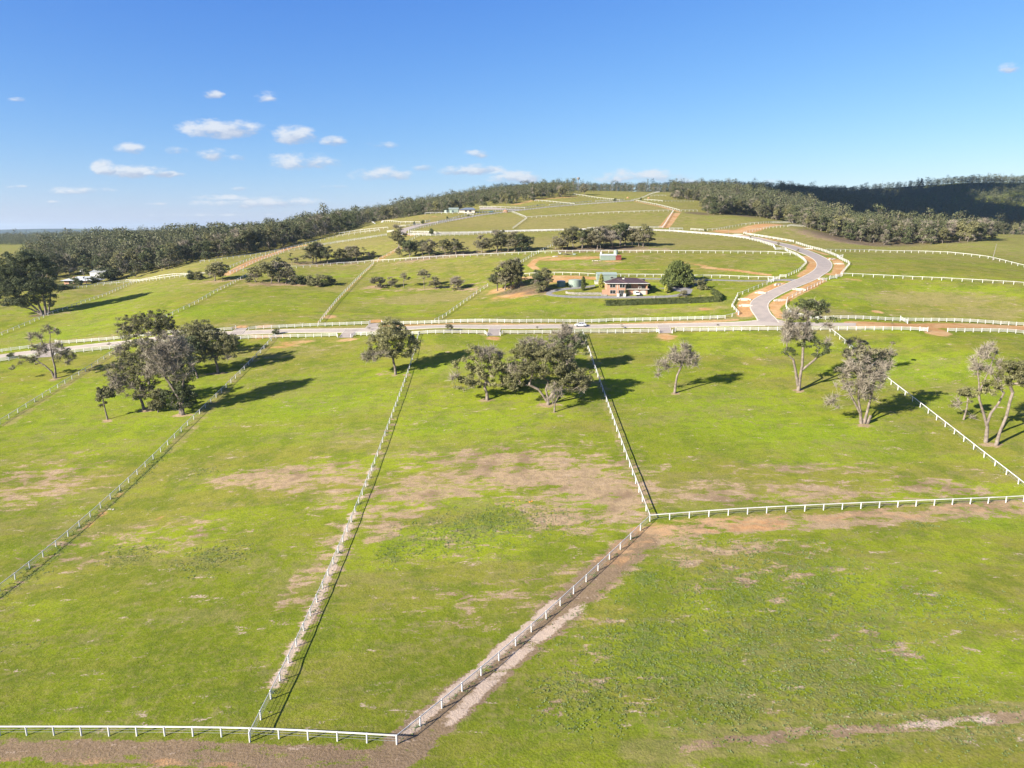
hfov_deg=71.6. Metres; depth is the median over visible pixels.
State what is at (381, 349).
leafy tree
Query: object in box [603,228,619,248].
tree
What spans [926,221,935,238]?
forest tree
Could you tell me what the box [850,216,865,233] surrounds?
forest tree
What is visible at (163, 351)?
bare crowned tree
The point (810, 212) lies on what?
forest tree
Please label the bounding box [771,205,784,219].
forest tree
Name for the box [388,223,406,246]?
gum tree
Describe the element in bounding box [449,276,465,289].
bare tree
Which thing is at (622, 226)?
gum tree
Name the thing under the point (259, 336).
board fence
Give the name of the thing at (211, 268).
gum tree
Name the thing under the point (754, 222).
rail fence
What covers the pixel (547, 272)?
gum tree
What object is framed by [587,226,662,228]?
board fence
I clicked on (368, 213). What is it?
forest tree
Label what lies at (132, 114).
sky
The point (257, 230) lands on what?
forest tree
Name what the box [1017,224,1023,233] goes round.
forest tree
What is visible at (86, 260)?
forest tree
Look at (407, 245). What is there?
gum tree
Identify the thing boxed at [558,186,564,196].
forest tree
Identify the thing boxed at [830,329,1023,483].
rail fence
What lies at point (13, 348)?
board fence
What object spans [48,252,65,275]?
forest tree
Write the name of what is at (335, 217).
forest tree
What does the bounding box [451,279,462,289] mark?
bush
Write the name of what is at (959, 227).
forest tree
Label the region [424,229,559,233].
board fence
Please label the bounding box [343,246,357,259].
gum tree
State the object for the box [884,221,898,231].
forest tree
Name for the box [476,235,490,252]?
gum tree
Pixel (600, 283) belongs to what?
columnar conifer
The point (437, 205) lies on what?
forest tree
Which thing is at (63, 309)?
wire fence
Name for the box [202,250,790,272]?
rail fence
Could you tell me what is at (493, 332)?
driveway
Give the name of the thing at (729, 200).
forest tree
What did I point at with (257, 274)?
gum tree
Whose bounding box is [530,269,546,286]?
gum tree
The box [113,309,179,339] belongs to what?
leafy tree
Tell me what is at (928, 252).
rail fence
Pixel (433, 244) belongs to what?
gum tree
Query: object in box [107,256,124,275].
forest tree
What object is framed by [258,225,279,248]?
forest tree
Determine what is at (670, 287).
bush
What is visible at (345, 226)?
forest tree
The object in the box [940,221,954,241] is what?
forest tree
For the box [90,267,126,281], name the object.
bush
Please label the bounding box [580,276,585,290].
columnar conifer
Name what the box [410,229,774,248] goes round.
board fence
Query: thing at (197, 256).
forest tree
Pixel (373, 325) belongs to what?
driveway
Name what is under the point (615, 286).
brick house
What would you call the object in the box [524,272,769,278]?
rail fence
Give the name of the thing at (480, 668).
fence
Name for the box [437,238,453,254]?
gum tree
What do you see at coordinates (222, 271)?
gum tree
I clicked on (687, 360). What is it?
tree
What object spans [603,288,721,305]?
hedge
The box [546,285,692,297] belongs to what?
driveway
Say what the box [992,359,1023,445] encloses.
umbrella tree
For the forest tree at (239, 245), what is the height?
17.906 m
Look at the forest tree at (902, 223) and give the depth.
457.59 m
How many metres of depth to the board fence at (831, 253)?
379.75 m
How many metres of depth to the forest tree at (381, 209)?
759.92 m
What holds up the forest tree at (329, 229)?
on the ground
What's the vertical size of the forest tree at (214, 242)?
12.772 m
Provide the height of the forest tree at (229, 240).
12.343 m
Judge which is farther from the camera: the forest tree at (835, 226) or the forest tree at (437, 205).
the forest tree at (437, 205)
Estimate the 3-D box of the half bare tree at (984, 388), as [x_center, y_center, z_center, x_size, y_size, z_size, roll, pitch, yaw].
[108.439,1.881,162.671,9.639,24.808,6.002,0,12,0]
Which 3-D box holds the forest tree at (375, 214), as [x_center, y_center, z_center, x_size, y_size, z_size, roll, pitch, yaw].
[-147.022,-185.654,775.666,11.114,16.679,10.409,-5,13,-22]
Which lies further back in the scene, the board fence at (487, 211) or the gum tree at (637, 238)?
the board fence at (487, 211)
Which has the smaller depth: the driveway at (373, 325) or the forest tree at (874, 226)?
the driveway at (373, 325)
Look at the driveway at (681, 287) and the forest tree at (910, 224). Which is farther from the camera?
the forest tree at (910, 224)
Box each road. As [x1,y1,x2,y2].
[0,320,763,356]
[400,200,633,232]
[406,229,831,322]
[479,207,520,209]
[759,321,855,325]
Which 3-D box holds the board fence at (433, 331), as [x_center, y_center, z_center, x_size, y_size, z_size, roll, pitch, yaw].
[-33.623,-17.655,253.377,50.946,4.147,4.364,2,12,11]
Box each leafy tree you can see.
[95,385,115,419]
[102,353,168,409]
[110,336,157,383]
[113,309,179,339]
[160,378,198,413]
[171,334,206,378]
[178,323,218,356]
[181,319,239,373]
[359,316,422,374]
[445,341,512,400]
[500,360,529,387]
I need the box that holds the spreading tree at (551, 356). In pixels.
[503,341,594,404]
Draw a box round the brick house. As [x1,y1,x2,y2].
[601,278,649,295]
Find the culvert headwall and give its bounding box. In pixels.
[739,304,752,306]
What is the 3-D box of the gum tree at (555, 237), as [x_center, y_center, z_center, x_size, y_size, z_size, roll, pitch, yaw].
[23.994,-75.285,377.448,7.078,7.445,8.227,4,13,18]
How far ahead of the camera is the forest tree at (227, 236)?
449.66 m
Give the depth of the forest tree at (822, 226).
476.35 m
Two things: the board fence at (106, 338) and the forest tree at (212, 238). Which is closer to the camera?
the board fence at (106, 338)
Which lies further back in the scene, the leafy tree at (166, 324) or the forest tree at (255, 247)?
the forest tree at (255, 247)
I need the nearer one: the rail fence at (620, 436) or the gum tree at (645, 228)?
the rail fence at (620, 436)
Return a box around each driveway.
[36,349,54,357]
[230,328,245,333]
[339,330,356,337]
[365,323,379,328]
[488,328,500,335]
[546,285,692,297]
[639,278,794,280]
[658,326,671,332]
[662,279,706,291]
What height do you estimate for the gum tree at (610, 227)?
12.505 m
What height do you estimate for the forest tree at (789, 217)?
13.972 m
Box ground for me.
[0,182,1023,767]
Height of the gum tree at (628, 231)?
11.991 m
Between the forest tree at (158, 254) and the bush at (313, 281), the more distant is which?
the forest tree at (158, 254)
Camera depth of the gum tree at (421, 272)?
325.11 m
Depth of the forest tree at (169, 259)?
412.68 m
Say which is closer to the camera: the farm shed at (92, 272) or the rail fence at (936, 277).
the rail fence at (936, 277)
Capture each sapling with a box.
[271,328,279,335]
[445,324,453,330]
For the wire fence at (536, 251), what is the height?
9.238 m
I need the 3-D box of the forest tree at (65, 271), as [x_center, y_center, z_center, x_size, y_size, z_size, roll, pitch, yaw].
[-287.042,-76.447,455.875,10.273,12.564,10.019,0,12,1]
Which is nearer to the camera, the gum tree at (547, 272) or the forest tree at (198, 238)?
the gum tree at (547, 272)
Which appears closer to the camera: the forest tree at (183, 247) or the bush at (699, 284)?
the bush at (699, 284)
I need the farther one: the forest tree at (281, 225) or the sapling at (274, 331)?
the forest tree at (281, 225)
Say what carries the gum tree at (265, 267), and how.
on the ground
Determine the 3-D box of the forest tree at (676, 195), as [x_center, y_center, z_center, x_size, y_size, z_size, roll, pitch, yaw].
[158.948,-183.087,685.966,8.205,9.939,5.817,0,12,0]
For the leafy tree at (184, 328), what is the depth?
244.29 m
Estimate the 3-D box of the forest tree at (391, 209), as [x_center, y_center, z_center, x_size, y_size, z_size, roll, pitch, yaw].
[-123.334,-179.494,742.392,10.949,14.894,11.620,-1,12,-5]
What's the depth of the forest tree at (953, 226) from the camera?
458.25 m
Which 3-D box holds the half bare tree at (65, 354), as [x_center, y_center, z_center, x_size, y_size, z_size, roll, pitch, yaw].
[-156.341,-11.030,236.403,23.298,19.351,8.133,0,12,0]
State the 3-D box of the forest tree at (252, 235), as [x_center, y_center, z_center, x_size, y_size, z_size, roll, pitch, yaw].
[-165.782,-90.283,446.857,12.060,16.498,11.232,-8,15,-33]
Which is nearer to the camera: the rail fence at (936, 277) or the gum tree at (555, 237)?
the rail fence at (936, 277)
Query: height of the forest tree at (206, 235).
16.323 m
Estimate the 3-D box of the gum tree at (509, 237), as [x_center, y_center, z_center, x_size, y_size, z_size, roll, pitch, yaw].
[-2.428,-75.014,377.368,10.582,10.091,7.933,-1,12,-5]
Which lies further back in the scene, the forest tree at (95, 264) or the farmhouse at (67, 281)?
the forest tree at (95, 264)
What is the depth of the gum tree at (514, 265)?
302.79 m
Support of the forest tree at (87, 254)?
on the ground
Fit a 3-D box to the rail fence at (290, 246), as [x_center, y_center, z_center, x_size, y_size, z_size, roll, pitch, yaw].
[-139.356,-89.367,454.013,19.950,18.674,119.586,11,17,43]
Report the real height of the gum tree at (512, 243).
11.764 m
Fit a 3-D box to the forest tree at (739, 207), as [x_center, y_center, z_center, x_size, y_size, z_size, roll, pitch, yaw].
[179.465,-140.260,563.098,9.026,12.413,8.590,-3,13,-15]
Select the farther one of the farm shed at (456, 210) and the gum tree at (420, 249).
the farm shed at (456, 210)
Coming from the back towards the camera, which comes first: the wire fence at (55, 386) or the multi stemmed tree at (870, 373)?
the wire fence at (55, 386)
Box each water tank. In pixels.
[557,280,564,286]
[568,279,581,286]
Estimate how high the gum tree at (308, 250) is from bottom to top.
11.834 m
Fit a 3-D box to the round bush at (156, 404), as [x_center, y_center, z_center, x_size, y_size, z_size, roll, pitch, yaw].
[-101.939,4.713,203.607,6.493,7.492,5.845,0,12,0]
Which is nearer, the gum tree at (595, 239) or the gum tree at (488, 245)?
the gum tree at (595, 239)
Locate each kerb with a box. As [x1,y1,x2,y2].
[0,325,764,357]
[1,320,755,354]
[408,229,816,320]
[457,229,831,322]
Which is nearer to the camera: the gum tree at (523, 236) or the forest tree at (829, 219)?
the gum tree at (523, 236)
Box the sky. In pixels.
[0,0,1023,230]
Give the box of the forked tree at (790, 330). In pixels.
[779,298,840,390]
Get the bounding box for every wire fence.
[0,282,131,334]
[0,333,274,590]
[1,351,115,420]
[155,275,245,321]
[230,244,302,267]
[230,247,304,273]
[248,331,418,742]
[318,262,373,324]
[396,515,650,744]
[435,283,487,318]
[521,243,552,261]
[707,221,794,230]
[738,279,771,293]
[743,224,805,233]
[790,277,829,297]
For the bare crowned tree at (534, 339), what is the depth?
213.32 m
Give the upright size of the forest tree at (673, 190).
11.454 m
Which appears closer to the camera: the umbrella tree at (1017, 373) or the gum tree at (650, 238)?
the umbrella tree at (1017, 373)
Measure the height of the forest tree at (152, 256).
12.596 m
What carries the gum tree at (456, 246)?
on the ground
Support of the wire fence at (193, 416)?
on the ground
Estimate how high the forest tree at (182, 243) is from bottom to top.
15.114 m
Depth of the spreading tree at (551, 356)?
188.36 m
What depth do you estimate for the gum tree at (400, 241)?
409.04 m
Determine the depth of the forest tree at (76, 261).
454.70 m
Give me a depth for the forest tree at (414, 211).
670.35 m
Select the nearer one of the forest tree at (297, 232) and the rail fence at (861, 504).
the rail fence at (861, 504)
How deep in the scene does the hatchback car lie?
259.88 m
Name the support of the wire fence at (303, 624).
on the ground
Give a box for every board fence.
[0,354,35,360]
[1,343,40,350]
[54,333,337,353]
[56,325,235,343]
[248,321,368,329]
[304,234,386,247]
[352,330,487,335]
[381,315,725,324]
[408,200,631,231]
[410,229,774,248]
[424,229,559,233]
[437,204,541,221]
[500,328,659,335]
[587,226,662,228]
[672,326,919,332]
[732,293,738,314]
[744,232,793,241]
[785,249,806,261]
[786,305,1023,325]
[796,242,838,255]
[947,328,1023,332]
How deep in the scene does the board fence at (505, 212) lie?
558.18 m
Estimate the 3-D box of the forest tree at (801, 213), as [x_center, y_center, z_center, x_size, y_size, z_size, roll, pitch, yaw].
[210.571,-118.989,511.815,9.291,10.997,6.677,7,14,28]
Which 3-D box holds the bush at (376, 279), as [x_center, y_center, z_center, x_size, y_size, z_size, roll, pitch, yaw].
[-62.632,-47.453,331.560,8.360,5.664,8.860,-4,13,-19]
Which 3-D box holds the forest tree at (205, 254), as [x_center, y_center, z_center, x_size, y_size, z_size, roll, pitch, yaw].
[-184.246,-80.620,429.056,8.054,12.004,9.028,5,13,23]
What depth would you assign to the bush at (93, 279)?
407.00 m
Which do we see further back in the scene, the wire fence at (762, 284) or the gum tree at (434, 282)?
the gum tree at (434, 282)
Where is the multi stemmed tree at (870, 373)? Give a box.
[822,344,897,423]
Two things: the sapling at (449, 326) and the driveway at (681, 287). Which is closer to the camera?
the sapling at (449, 326)
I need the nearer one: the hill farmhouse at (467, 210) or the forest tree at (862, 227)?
the forest tree at (862, 227)
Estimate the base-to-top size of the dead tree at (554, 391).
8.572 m
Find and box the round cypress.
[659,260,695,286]
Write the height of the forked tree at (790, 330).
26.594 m
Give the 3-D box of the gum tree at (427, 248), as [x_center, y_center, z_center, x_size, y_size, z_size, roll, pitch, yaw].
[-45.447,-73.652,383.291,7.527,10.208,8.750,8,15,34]
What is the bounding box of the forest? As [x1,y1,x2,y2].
[0,173,1023,276]
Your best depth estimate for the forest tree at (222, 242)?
430.09 m
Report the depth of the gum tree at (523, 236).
371.99 m
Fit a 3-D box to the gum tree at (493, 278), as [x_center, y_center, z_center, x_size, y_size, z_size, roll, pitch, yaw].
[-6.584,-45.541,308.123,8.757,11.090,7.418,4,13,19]
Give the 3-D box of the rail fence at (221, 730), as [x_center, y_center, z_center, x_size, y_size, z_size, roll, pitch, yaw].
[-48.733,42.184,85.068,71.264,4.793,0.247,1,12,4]
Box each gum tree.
[205,261,230,280]
[215,261,227,280]
[246,266,262,281]
[254,259,282,282]
[269,256,290,282]
[276,262,296,283]
[299,244,322,263]
[304,241,323,263]
[311,247,324,262]
[320,245,334,262]
[331,248,346,261]
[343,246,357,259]
[349,246,361,260]
[387,277,397,285]
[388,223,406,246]
[395,247,401,254]
[396,237,406,245]
[400,272,410,286]
[402,240,416,257]
[412,240,418,255]
[414,240,425,255]
[416,269,431,287]
[419,238,433,255]
[428,241,437,255]
[428,277,440,288]
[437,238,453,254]
[448,238,463,255]
[458,241,469,253]
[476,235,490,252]
[483,241,494,249]
[486,267,502,290]
[488,228,506,252]
[493,230,506,251]
[496,261,520,289]
[499,234,514,251]
[500,257,522,289]
[506,232,525,251]
[514,233,534,251]
[516,258,524,286]
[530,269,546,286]
[538,267,553,290]
[551,236,560,248]
[551,236,567,249]
[557,228,576,248]
[569,226,579,246]
[575,228,588,248]
[579,184,588,194]
[579,228,596,248]
[586,226,605,249]
[597,225,608,246]
[602,225,616,245]
[612,222,629,245]
[615,224,635,245]
[623,227,636,245]
[631,229,645,245]
[634,224,655,246]
[644,232,655,244]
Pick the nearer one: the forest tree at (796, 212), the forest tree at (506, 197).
the forest tree at (796, 212)
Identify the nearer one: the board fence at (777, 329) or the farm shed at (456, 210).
the board fence at (777, 329)
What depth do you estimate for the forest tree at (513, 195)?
637.63 m
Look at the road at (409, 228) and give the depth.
521.89 m
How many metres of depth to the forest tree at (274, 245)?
453.41 m
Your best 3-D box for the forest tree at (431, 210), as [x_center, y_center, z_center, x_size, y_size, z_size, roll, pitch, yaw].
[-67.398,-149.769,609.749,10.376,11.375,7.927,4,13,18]
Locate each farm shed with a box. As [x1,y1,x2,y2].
[89,270,105,276]
[448,208,458,212]
[595,272,616,281]
[599,254,615,259]
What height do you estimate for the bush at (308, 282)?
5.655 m
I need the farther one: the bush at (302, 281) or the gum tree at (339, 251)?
the gum tree at (339, 251)
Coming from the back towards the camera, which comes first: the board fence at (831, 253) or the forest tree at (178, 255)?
the forest tree at (178, 255)
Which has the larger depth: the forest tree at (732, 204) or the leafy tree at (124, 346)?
the forest tree at (732, 204)
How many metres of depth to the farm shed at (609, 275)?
305.89 m
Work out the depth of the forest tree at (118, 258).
416.62 m
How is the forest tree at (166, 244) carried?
on the ground
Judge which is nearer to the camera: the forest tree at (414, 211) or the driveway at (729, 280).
the driveway at (729, 280)
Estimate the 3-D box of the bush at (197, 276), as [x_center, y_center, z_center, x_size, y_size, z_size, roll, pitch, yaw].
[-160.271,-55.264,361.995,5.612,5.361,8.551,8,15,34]
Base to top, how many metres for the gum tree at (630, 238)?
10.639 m
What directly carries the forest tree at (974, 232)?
on the ground
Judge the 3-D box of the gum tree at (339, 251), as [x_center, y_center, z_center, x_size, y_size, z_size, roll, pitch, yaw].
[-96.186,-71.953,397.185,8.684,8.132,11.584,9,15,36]
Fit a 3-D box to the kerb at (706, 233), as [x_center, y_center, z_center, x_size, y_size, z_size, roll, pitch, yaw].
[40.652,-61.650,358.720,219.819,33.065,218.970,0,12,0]
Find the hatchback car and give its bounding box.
[574,322,586,326]
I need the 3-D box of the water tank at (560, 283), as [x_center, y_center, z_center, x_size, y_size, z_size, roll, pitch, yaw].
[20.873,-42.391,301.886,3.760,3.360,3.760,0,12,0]
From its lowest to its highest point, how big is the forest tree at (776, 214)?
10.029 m
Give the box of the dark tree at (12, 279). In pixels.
[0,249,62,314]
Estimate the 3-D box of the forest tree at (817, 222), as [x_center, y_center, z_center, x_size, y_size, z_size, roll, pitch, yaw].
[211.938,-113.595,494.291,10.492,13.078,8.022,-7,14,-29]
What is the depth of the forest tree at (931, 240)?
443.69 m
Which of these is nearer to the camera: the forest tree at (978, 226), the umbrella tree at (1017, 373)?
the umbrella tree at (1017, 373)
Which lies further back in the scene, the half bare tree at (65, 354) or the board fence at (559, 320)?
the board fence at (559, 320)
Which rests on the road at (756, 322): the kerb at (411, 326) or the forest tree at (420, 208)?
the kerb at (411, 326)
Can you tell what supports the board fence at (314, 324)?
on the ground
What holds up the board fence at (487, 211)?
on the ground
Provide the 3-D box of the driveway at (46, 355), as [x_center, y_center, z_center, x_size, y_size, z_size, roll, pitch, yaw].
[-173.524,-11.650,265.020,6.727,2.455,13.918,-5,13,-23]
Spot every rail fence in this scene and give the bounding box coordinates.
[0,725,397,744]
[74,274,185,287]
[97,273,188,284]
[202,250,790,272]
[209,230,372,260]
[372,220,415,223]
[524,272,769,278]
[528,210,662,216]
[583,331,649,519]
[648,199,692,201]
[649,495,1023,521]
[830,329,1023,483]
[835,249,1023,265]
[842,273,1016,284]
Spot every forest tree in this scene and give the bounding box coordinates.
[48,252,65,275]
[60,256,70,273]
[61,252,75,274]
[70,247,94,269]
[70,254,84,273]
[77,255,90,273]
[91,256,105,269]
[92,253,104,268]
[96,253,112,269]
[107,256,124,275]
[111,251,128,265]
[111,251,132,272]
[114,251,129,276]
[121,248,142,271]
[126,245,144,271]
[129,260,140,276]
[135,245,153,270]
[137,247,153,271]
[145,249,159,269]
[154,250,168,270]
[155,245,174,268]
[160,248,180,268]
[161,242,176,260]
[165,243,183,261]
[169,245,181,266]
[176,244,193,262]
[178,238,193,261]
[189,237,202,256]
[190,234,203,259]
[191,241,201,260]
[198,239,212,257]
[200,241,215,259]
[201,232,213,252]
[209,235,223,254]
[209,237,225,256]
[216,239,226,255]
[224,237,239,255]
[225,235,237,254]
[230,228,244,254]
[237,229,258,253]
[240,228,259,252]
[246,231,263,249]
[251,226,266,249]
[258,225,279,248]
[269,235,278,249]
[276,227,286,243]
[276,229,288,246]
[277,222,290,245]
[287,228,298,242]
[288,224,302,241]
[299,222,306,236]
[302,228,311,241]
[303,217,320,237]
[313,213,327,236]
[315,216,329,235]
[323,222,332,235]
[329,213,344,232]
[330,219,337,233]
[339,212,351,230]
[348,214,358,228]
[364,209,372,221]
[373,207,381,219]
[377,207,388,220]
[383,206,393,217]
[389,205,397,218]
[398,207,403,217]
[401,207,407,217]
[410,207,416,215]
[416,205,424,214]
[423,202,433,213]
[428,203,439,213]
[432,200,440,212]
[444,201,450,211]
[467,195,474,206]
[480,195,488,205]
[491,192,499,203]
[498,192,504,202]
[501,193,510,203]
[508,191,514,203]
[512,191,519,200]
[533,188,539,198]
[539,187,545,197]
[547,187,553,196]
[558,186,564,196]
[670,187,676,197]
[673,190,680,198]
[684,189,691,199]
[692,190,698,200]
[703,196,714,212]
[708,200,718,214]
[715,196,726,213]
[723,203,729,214]
[724,197,733,213]
[725,196,733,208]
[730,197,741,213]
[734,199,744,213]
[741,203,749,213]
[746,199,754,214]
[751,199,761,215]
[754,205,765,216]
[761,203,770,215]
[764,201,774,216]
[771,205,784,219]
[771,208,779,218]
[783,206,794,222]
[785,206,799,223]
[793,210,801,224]
[798,211,804,224]
[799,205,814,227]
[802,216,812,226]
[805,214,816,228]
[811,213,828,230]
[812,211,820,229]
[817,214,826,231]
[823,214,834,231]
[826,217,835,233]
[827,214,842,234]
[827,222,833,234]
[828,219,838,235]
[836,213,852,231]
[840,218,854,235]
[840,220,851,237]
[843,222,856,239]
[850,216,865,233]
[852,220,866,239]
[855,224,867,240]
[862,223,874,237]
[865,222,880,242]
[877,220,893,239]
[878,225,889,240]
[879,229,890,243]
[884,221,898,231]
[890,226,903,242]
[891,223,906,241]
[898,221,910,240]
[900,227,911,243]
[902,222,915,239]
[912,223,925,240]
[915,220,932,243]
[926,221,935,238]
[927,228,937,244]
[936,220,946,236]
[937,227,950,243]
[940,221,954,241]
[947,219,958,234]
[955,220,967,240]
[961,225,975,241]
[966,220,981,239]
[972,227,978,238]
[975,220,985,236]
[976,222,990,240]
[978,218,995,239]
[982,221,997,239]
[992,222,999,235]
[994,221,1004,233]
[1000,223,1010,233]
[1009,222,1019,234]
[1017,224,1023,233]
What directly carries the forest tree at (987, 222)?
on the ground
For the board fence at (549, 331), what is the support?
on the ground
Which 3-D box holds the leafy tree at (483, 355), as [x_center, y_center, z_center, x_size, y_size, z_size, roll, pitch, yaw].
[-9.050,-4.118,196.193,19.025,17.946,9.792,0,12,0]
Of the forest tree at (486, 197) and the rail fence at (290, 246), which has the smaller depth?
the rail fence at (290, 246)
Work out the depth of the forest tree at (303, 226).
502.70 m
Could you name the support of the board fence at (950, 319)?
on the ground
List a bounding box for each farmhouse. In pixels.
[61,276,103,283]
[459,208,479,212]
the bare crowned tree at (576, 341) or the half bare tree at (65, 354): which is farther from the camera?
the half bare tree at (65, 354)
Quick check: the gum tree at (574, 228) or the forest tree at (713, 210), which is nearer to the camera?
the gum tree at (574, 228)
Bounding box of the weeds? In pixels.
[0,332,1023,767]
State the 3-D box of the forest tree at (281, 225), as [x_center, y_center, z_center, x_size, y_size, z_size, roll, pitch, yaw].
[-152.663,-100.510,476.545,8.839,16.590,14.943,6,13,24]
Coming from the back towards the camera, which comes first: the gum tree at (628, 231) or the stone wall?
the gum tree at (628, 231)
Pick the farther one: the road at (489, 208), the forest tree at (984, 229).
the road at (489, 208)
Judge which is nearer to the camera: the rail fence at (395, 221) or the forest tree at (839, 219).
the forest tree at (839, 219)
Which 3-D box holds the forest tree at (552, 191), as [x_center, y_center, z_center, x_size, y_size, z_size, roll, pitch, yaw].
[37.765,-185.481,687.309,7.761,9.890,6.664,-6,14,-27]
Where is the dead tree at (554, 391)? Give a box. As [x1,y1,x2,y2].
[545,382,562,411]
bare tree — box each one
[8,323,77,378]
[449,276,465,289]
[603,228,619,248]
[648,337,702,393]
[841,336,896,369]
[948,386,976,419]
[966,339,1008,442]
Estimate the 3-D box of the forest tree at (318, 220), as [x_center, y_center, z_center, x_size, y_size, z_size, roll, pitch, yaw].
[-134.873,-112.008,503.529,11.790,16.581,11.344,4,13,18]
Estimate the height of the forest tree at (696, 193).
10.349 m
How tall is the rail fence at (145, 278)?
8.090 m
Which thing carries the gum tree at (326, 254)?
on the ground
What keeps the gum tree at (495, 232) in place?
on the ground
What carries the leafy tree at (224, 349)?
on the ground
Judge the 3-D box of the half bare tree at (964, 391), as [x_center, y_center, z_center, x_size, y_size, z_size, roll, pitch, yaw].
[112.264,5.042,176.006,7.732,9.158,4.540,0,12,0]
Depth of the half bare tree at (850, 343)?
204.42 m
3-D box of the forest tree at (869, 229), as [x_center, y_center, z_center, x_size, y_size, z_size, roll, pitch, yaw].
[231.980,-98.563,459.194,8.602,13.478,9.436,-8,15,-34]
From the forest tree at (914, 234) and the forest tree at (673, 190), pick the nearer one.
the forest tree at (914, 234)
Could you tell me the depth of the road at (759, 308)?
295.66 m
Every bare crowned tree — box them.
[135,328,197,415]
[515,335,548,354]
[546,321,589,363]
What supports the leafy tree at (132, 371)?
on the ground
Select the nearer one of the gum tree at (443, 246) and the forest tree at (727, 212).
the gum tree at (443, 246)
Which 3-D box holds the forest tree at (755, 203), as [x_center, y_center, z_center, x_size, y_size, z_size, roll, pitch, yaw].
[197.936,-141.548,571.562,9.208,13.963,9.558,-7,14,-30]
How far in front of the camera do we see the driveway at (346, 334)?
262.33 m
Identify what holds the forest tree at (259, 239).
on the ground
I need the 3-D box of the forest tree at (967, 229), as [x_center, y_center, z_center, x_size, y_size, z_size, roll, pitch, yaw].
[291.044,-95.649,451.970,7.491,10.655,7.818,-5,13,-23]
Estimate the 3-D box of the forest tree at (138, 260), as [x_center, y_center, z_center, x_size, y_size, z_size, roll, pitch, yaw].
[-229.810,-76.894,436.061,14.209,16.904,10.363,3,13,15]
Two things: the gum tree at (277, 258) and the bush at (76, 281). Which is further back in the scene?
the bush at (76, 281)
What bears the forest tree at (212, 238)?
on the ground
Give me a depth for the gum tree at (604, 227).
375.45 m
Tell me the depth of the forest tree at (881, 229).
455.49 m
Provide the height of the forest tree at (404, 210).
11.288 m
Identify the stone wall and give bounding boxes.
[566,291,601,294]
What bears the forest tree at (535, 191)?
on the ground
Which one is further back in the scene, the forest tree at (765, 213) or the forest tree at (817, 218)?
the forest tree at (765, 213)
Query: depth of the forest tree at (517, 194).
654.25 m
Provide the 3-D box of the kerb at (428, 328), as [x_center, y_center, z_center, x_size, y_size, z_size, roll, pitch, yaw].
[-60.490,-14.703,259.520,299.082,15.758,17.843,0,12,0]
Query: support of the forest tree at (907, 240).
on the ground
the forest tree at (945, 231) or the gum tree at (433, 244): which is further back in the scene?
the forest tree at (945, 231)
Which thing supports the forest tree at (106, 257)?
on the ground
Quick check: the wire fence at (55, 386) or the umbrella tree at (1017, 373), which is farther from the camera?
the wire fence at (55, 386)
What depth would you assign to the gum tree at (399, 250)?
393.84 m
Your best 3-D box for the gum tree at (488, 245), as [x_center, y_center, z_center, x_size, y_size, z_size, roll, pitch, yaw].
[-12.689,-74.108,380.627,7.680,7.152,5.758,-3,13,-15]
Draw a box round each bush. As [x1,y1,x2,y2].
[56,283,79,289]
[69,277,83,285]
[86,277,99,283]
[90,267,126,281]
[145,388,167,411]
[186,270,194,279]
[190,270,206,279]
[288,274,299,284]
[294,275,307,284]
[305,274,317,285]
[310,274,326,286]
[322,275,336,284]
[369,277,387,287]
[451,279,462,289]
[534,284,544,291]
[667,283,673,290]
[678,290,687,296]
[692,278,709,289]
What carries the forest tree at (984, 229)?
on the ground
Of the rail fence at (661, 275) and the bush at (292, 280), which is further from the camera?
the bush at (292, 280)
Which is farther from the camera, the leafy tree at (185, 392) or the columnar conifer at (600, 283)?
the columnar conifer at (600, 283)
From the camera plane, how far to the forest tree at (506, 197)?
638.94 m
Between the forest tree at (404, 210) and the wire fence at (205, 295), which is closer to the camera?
the wire fence at (205, 295)
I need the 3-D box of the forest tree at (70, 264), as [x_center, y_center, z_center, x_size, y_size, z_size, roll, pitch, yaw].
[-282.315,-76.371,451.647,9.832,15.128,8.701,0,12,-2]
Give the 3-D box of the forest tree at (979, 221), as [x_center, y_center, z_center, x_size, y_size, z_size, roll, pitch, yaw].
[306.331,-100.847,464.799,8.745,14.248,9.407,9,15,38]
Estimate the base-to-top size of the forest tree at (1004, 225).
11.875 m
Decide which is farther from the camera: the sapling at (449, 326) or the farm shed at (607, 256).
the farm shed at (607, 256)
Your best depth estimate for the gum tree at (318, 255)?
393.51 m
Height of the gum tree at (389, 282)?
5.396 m
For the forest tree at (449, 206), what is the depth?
617.55 m
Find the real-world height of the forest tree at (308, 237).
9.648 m
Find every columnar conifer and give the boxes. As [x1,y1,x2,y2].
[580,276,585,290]
[598,273,603,287]
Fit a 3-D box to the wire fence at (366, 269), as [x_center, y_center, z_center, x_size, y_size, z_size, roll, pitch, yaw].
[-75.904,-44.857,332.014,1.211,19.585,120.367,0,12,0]
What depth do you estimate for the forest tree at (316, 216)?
510.48 m
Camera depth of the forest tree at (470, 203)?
666.28 m
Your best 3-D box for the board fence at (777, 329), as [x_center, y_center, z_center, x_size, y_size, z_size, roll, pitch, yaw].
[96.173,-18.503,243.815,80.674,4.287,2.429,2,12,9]
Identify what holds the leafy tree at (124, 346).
on the ground
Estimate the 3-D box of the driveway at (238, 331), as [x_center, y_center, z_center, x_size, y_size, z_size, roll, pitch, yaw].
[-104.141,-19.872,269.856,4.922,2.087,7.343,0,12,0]

